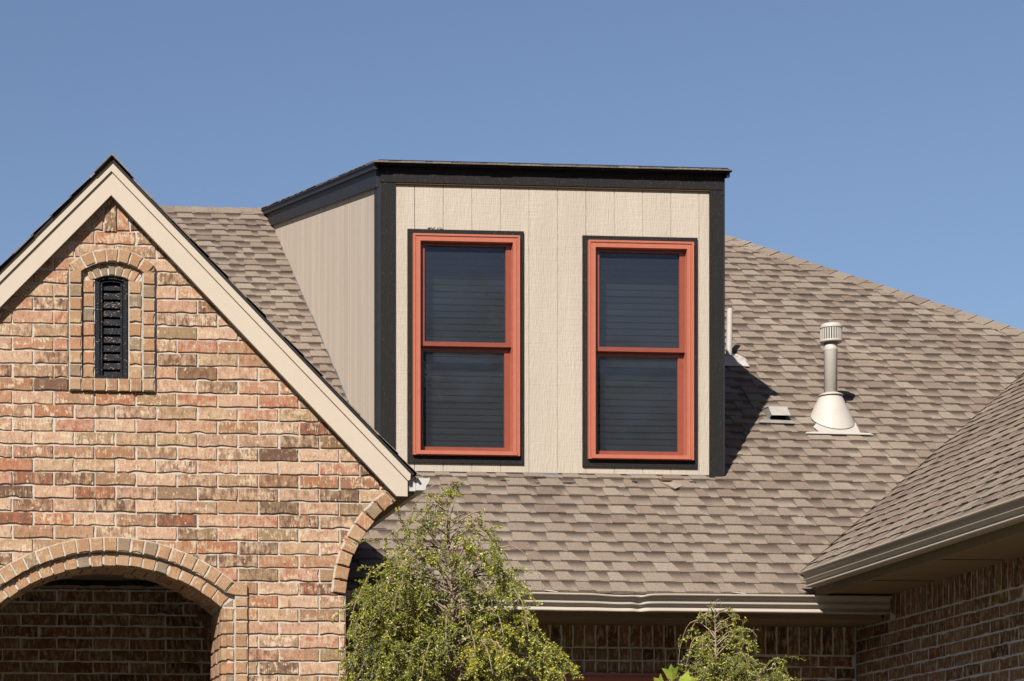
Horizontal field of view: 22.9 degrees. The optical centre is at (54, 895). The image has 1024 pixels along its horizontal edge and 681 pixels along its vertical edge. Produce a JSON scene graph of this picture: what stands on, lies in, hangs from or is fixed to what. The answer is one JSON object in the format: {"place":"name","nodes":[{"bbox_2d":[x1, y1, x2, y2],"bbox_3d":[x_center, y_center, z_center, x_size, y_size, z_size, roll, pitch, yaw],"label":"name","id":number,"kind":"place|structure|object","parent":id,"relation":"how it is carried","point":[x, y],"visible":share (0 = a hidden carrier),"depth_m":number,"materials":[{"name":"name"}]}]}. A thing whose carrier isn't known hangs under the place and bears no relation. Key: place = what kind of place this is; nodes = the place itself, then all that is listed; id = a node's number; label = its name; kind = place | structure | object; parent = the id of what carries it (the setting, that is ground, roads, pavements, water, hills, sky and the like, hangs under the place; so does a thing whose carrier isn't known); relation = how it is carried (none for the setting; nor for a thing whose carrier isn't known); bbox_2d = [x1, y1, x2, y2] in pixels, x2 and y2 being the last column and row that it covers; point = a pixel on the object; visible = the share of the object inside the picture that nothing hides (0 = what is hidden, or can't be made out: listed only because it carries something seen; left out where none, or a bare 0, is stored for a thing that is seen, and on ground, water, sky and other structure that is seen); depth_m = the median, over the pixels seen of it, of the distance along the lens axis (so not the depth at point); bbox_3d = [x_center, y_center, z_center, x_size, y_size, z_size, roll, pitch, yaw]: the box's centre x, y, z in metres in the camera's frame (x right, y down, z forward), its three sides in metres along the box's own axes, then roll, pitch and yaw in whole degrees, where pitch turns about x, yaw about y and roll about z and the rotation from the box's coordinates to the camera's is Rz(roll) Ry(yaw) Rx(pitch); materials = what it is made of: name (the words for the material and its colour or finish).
{"place":"outdoors","nodes":[
{"label":"outdoors","id":0,"kind":"place"},
{"bbox_2d":[0,0,1023,329],"label":"sky","id":1,"kind":"structure","parent":0,"point":[877,141],"materials":[{"name":"blue"}]},
{"label":"ground","id":2,"kind":"structure","parent":0,"visible":0},
{"bbox_2d":[328,479,583,680],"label":"weeping shrub","id":3,"kind":"object","parent":2,"relation":"on","point":[489,648],"visible":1,"depth_m":13.21,"materials":[{"name":"green plant"}]},
{"bbox_2d":[0,154,1023,680],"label":"brick house","id":4,"kind":"structure","parent":2,"relation":"on","point":[644,414],"depth_m":16.20,"materials":[{"name":"brick"},{"name":"shingle"},{"name":"beige siding"}]},
{"bbox_2d":[407,229,523,464],"bbox_3d":[2.845,-3.829,17.333,0.824,1.627,0.566,0,0,-5],"label":"window","id":5,"kind":"structure","parent":4,"relation":"in","point":[465,288],"depth_m":17.24,"materials":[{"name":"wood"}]},
{"bbox_2d":[582,235,697,468],"bbox_3d":[4.086,-3.814,17.433,0.824,1.619,0.566,0,0,-5],"label":"window","id":6,"kind":"structure","parent":4,"relation":"in","point":[640,294],"depth_m":17.34,"materials":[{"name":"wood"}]},
{"bbox_2d":[551,673,738,680],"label":"window","id":7,"kind":"structure","parent":4,"relation":"in","point":[587,676],"depth_m":16.08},
{"bbox_2d":[654,665,696,680],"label":"broad leaf plant","id":8,"kind":"object","parent":2,"relation":"on","point":[671,673],"visible":1,"depth_m":14.36,"materials":[{"name":"green plant"}]},
{"bbox_2d":[669,599,768,680],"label":"weeping shrub","id":9,"kind":"object","parent":2,"relation":"on","point":[708,665],"visible":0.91,"depth_m":14.86,"materials":[{"name":"green plant"}]},
{"bbox_2d":[697,655,803,680],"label":"weeping shrub","id":10,"kind":"object","parent":2,"relation":"on","point":[780,674],"visible":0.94,"depth_m":14.74,"materials":[{"name":"green plant"}]}
]}

